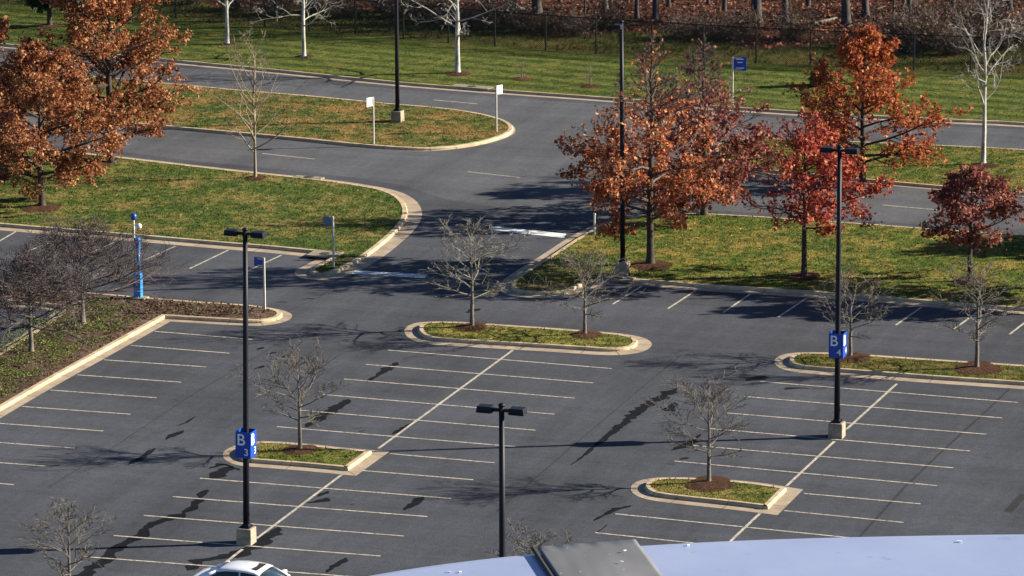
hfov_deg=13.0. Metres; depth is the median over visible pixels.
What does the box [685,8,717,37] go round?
scrub bush
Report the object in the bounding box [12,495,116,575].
bare tree
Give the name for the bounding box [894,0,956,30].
scrub bush
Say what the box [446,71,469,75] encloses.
mulch bed
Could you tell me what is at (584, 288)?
bare tree
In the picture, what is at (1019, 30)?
scrub bush
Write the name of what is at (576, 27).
scrub bush
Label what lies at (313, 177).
storm drain
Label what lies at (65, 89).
autumn oak
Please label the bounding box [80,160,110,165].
mulch bed
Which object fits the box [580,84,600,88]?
mulch bed
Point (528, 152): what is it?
road surface
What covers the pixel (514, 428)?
parking lines
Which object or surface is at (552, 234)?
stop line
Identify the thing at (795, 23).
scrub bush
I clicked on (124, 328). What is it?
fallen leaves
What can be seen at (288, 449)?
mulch bed
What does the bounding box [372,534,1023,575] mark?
building
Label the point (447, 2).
scrub bush
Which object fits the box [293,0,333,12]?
scrub bush
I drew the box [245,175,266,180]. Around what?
mulch bed
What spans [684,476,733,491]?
mulch bed
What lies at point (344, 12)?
scrub bush
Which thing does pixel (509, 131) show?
curb
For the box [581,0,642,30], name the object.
scrub bush
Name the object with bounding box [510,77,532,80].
mulch bed
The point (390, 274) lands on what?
worn stop line
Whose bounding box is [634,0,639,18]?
woodland tree
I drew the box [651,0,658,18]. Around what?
woodland tree
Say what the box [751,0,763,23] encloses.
woodland tree
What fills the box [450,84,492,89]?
storm drain
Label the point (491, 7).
scrub bush
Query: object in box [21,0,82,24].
dark evergreen
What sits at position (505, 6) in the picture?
scrub bush
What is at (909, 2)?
woodland tree
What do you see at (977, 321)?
bare tree
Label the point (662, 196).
autumn oak
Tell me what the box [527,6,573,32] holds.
scrub bush
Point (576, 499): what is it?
aisle surface
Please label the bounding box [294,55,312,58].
mulch bed
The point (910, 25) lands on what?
scrub bush
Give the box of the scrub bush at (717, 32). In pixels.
[701,9,748,42]
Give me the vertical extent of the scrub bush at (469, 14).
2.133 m
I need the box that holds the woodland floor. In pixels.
[202,0,1023,49]
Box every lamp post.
[223,227,266,545]
[391,0,403,122]
[476,403,527,557]
[612,20,630,275]
[819,145,859,438]
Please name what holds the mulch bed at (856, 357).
on the island at (1019, 371)
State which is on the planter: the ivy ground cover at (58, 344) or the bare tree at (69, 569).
the ivy ground cover at (58, 344)
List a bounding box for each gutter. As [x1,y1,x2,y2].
[0,46,1023,126]
[0,147,421,279]
[0,303,291,417]
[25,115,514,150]
[223,441,389,475]
[404,321,651,354]
[498,214,1023,313]
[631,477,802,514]
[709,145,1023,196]
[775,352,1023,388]
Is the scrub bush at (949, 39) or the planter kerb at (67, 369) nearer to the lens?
the planter kerb at (67, 369)
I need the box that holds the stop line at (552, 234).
[492,226,565,237]
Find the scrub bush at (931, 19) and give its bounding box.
[899,5,960,51]
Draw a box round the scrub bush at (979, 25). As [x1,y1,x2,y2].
[939,3,1015,48]
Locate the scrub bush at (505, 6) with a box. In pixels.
[472,0,539,31]
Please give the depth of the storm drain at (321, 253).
215.19 m
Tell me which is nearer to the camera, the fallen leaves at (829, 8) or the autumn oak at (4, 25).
the autumn oak at (4, 25)
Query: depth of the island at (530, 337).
199.01 m
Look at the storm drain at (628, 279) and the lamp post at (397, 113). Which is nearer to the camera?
the storm drain at (628, 279)
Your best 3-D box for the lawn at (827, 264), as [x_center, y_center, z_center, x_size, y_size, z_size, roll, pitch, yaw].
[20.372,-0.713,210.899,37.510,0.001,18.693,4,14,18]
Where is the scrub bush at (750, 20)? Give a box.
[719,3,768,39]
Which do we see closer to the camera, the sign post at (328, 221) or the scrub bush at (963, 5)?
the sign post at (328, 221)
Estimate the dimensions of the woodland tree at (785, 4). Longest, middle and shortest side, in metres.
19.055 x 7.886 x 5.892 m
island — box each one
[254,443,362,465]
[423,323,632,346]
[651,479,779,503]
[794,354,1023,380]
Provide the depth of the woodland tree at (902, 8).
278.69 m
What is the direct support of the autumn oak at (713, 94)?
on the lawn at (827, 264)
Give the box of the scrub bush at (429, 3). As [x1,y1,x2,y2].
[406,0,464,25]
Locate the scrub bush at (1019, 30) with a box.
[997,13,1023,45]
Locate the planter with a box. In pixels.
[0,287,276,403]
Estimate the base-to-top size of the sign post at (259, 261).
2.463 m
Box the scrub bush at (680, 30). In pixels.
[655,7,699,40]
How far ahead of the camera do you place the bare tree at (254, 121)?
232.17 m
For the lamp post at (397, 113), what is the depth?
247.31 m
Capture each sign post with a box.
[254,257,265,310]
[323,216,334,266]
[366,97,374,143]
[495,85,502,131]
[732,57,745,105]
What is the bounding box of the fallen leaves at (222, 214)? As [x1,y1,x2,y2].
[5,151,399,249]
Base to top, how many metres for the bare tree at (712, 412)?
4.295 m
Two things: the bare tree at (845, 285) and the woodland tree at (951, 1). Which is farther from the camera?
the woodland tree at (951, 1)
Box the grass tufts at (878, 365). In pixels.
[797,353,1023,380]
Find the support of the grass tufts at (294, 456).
on the island at (336, 460)
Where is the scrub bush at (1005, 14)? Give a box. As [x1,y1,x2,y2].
[967,0,1017,23]
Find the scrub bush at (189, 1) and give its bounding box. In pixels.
[177,0,200,5]
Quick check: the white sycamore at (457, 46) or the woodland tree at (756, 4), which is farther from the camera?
the woodland tree at (756, 4)
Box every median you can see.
[1,69,507,146]
[719,139,1023,190]
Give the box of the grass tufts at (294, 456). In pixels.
[253,443,364,463]
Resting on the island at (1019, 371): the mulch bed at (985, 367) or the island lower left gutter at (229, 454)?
the mulch bed at (985, 367)
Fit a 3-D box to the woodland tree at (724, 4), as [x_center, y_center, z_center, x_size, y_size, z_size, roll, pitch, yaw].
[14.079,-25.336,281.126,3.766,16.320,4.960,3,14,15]
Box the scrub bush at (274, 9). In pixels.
[253,0,299,16]
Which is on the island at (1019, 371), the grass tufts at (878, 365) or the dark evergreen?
the grass tufts at (878, 365)
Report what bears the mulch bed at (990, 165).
on the median at (941, 173)
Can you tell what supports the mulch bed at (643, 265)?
on the lawn at (827, 264)
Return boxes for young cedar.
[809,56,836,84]
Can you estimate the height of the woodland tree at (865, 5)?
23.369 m
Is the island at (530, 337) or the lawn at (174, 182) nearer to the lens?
the island at (530, 337)
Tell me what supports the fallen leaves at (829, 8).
on the woodland floor
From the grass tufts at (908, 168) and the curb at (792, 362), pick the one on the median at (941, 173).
the grass tufts at (908, 168)
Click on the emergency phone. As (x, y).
(136, 293)
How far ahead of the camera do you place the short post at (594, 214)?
219.27 m
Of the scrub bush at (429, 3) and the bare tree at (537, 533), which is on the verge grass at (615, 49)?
the scrub bush at (429, 3)
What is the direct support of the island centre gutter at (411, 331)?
on the parking lot asphalt at (360, 320)
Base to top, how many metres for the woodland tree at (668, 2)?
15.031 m
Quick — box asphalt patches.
[72,298,801,575]
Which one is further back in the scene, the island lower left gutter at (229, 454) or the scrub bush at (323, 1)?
the scrub bush at (323, 1)
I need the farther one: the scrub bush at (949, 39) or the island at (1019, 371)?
the scrub bush at (949, 39)
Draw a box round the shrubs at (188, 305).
[121,297,250,316]
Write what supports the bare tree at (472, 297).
on the island at (530, 337)
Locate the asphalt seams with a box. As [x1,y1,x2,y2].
[48,279,1023,536]
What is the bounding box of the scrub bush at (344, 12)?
[326,0,360,18]
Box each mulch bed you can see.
[20,203,61,212]
[36,23,61,27]
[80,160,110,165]
[219,42,233,45]
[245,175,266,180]
[282,444,318,454]
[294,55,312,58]
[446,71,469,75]
[455,322,487,331]
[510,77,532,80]
[569,330,603,338]
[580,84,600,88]
[630,260,672,270]
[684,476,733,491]
[784,272,819,280]
[833,352,871,363]
[950,276,986,284]
[954,360,1002,374]
[969,162,999,168]
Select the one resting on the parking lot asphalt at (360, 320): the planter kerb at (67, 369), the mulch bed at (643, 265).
the planter kerb at (67, 369)
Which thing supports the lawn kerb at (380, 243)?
on the parking lot asphalt at (360, 320)
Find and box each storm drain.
[294,175,324,179]
[306,250,343,257]
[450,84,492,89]
[599,275,635,282]
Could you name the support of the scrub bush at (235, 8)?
on the verge grass at (615, 49)
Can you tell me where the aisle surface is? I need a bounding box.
[385,376,719,572]
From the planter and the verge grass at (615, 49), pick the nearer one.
the planter
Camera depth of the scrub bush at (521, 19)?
275.09 m
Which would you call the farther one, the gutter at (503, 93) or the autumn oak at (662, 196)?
the gutter at (503, 93)
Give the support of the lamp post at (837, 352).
on the parking lot asphalt at (360, 320)
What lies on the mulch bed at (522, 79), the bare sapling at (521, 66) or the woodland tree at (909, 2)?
the bare sapling at (521, 66)
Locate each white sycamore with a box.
[217,0,232,42]
[245,0,346,55]
[382,0,531,71]
[948,0,1023,162]
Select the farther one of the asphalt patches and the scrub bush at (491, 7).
the scrub bush at (491, 7)
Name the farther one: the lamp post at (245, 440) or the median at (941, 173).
the median at (941, 173)
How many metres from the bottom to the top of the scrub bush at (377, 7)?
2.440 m
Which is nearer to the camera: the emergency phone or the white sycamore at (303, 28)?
the emergency phone
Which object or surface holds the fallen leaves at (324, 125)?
on the median at (417, 138)
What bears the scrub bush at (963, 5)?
on the woodland floor
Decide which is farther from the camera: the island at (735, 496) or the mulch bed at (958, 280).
the mulch bed at (958, 280)
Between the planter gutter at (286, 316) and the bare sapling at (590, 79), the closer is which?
the planter gutter at (286, 316)
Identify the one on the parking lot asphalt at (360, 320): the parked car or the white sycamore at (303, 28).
the parked car
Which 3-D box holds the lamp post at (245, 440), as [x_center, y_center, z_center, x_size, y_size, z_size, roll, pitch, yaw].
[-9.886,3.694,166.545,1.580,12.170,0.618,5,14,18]
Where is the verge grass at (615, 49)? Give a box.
[0,0,1023,73]
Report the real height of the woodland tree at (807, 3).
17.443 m
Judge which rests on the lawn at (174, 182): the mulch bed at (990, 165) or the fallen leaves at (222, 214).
the fallen leaves at (222, 214)
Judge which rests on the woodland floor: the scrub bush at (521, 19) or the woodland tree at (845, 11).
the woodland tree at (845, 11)
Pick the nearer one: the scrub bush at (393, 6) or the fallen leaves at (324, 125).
the fallen leaves at (324, 125)
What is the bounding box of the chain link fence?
[2,0,1023,73]
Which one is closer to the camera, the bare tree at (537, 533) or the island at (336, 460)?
the bare tree at (537, 533)
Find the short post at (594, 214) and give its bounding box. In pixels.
[593,213,595,233]
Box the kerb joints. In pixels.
[1,91,946,507]
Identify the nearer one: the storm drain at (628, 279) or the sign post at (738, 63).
the storm drain at (628, 279)
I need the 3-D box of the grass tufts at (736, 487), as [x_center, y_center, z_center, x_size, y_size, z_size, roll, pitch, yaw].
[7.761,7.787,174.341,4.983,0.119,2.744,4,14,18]
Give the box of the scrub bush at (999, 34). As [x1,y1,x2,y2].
[977,20,1023,52]
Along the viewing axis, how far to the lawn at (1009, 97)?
264.27 m
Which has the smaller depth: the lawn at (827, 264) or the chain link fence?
the lawn at (827, 264)
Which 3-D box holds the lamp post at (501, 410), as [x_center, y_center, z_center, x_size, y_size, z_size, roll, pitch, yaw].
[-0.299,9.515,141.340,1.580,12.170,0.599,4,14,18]
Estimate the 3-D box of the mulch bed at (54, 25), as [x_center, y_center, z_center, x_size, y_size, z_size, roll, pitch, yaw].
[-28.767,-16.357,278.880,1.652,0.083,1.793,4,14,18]
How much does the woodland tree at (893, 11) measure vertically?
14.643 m
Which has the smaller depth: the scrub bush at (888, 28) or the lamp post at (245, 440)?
the lamp post at (245, 440)
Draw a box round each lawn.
[0,1,1023,121]
[0,149,401,271]
[516,214,1023,306]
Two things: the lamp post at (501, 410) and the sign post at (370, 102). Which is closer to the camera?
the lamp post at (501, 410)
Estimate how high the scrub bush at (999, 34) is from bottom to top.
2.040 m
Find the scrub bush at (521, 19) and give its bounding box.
[502,7,546,33]
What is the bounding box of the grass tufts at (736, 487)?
[651,478,775,503]
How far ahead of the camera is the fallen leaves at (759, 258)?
214.68 m
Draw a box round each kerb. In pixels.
[0,147,407,276]
[0,286,281,410]
[1,43,1023,124]
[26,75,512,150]
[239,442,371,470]
[418,322,637,351]
[511,213,1023,310]
[645,478,786,508]
[715,138,1023,194]
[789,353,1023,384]
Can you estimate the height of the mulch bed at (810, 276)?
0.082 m
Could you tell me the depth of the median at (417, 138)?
248.49 m
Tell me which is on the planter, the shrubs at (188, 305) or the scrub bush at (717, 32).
the shrubs at (188, 305)
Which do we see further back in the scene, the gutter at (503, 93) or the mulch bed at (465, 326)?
the gutter at (503, 93)
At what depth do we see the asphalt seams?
180.18 m
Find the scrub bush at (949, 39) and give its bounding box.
[924,16,979,56]
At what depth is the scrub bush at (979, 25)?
269.98 m
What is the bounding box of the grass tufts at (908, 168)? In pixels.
[718,139,1023,190]
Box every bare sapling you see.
[513,58,526,77]
[577,57,597,84]
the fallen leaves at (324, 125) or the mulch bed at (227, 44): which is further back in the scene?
the mulch bed at (227, 44)
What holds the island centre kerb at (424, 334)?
on the parking lot asphalt at (360, 320)
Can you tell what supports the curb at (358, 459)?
on the parking lot asphalt at (360, 320)
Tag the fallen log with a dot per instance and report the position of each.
(833, 18)
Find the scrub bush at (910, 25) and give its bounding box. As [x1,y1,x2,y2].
[884,10,950,54]
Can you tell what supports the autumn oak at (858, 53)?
on the median at (941, 173)
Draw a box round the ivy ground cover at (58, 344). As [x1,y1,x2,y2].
[0,293,139,396]
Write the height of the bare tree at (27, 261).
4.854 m
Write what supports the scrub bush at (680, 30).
on the verge grass at (615, 49)
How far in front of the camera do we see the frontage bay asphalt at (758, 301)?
205.11 m
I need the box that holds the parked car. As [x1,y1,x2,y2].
[193,560,289,575]
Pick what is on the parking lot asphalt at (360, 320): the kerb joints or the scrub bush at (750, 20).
the kerb joints
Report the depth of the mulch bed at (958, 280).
209.06 m
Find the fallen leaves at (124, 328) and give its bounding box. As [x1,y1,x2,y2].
[0,287,271,400]
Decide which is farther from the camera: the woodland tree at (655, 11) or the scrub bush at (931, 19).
the woodland tree at (655, 11)
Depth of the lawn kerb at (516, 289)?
208.03 m
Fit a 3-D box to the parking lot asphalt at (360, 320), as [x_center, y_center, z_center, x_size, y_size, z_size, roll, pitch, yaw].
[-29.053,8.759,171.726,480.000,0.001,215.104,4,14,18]
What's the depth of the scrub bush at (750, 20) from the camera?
273.20 m
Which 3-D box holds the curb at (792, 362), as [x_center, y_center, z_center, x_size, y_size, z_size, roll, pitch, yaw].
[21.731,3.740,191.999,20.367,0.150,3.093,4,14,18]
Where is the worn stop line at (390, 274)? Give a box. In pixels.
[352,270,426,277]
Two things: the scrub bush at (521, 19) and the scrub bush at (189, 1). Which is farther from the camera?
the scrub bush at (189, 1)
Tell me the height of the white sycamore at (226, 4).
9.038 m
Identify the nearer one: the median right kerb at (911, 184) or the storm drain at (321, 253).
the storm drain at (321, 253)
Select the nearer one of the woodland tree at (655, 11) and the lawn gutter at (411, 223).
the lawn gutter at (411, 223)
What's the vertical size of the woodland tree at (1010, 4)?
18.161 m
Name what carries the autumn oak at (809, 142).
on the lawn at (827, 264)
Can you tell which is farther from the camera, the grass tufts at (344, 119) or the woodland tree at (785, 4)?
the woodland tree at (785, 4)
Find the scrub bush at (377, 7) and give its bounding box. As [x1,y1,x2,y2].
[363,0,406,14]
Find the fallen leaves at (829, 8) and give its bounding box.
[206,0,1023,48]
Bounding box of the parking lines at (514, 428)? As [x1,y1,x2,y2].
[0,100,1023,575]
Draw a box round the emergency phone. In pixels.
[129,213,148,299]
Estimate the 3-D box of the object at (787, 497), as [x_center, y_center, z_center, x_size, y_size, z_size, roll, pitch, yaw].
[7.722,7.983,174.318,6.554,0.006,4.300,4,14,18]
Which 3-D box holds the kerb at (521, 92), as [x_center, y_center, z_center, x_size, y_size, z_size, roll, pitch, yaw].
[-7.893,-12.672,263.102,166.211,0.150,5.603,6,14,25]
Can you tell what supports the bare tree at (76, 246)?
on the planter
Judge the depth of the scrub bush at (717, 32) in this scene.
272.18 m
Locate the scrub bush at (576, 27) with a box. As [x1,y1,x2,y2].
[556,3,600,38]
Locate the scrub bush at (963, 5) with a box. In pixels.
[940,0,998,28]
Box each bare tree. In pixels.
[0,211,211,332]
[0,238,137,351]
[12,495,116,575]
[200,27,314,176]
[227,333,354,448]
[418,215,535,325]
[484,517,579,556]
[513,247,645,332]
[642,367,759,480]
[803,263,898,355]
[924,257,1023,366]
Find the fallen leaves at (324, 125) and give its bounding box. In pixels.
[8,87,476,145]
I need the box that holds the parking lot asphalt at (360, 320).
[0,48,1023,575]
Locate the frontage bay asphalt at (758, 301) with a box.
[625,286,1023,328]
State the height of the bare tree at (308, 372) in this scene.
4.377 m
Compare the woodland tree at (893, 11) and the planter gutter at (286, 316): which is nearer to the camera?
the planter gutter at (286, 316)
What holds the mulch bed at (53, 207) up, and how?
on the lawn at (174, 182)
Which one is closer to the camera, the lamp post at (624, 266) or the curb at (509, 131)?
the lamp post at (624, 266)
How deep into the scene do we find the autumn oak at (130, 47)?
235.40 m
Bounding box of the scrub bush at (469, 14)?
[446,0,490,28]
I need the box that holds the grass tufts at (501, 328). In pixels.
[424,321,631,346]
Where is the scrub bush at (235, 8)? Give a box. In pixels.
[220,0,263,11]
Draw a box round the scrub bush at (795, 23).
[764,0,827,41]
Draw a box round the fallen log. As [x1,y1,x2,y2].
[813,5,886,23]
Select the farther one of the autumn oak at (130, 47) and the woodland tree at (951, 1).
the woodland tree at (951, 1)
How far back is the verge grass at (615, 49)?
272.60 m
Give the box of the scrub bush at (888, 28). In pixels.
[846,6,913,46]
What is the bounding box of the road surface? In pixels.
[0,54,1023,229]
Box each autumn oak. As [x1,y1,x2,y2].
[0,14,58,159]
[0,38,137,205]
[6,0,201,163]
[554,30,740,263]
[628,33,784,214]
[730,105,896,274]
[782,22,973,183]
[918,162,1023,278]
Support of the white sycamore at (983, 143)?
on the median at (941, 173)
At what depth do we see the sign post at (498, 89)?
244.52 m
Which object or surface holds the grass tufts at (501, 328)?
on the island at (530, 337)
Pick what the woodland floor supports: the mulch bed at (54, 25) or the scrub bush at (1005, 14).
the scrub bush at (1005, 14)
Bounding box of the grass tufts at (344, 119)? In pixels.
[3,68,507,146]
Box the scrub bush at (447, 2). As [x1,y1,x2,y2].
[431,0,473,20]
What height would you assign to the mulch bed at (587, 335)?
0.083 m
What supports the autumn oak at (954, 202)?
on the lawn at (827, 264)
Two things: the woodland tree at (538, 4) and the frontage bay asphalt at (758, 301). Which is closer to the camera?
the frontage bay asphalt at (758, 301)
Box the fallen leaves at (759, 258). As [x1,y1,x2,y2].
[519,218,1023,305]
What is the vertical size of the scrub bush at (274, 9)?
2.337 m
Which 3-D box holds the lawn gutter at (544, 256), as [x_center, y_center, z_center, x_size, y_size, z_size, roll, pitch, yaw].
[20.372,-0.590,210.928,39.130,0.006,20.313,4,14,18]
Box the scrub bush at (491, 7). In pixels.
[469,0,516,24]
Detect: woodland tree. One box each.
[530,0,542,13]
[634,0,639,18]
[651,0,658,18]
[666,0,670,6]
[721,0,726,11]
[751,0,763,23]
[781,0,789,21]
[805,0,810,7]
[840,0,851,25]
[861,0,869,17]
[891,0,894,24]
[899,0,905,21]
[907,0,911,14]
[949,0,954,9]
[1006,0,1012,11]
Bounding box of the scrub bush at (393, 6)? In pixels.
[375,0,435,19]

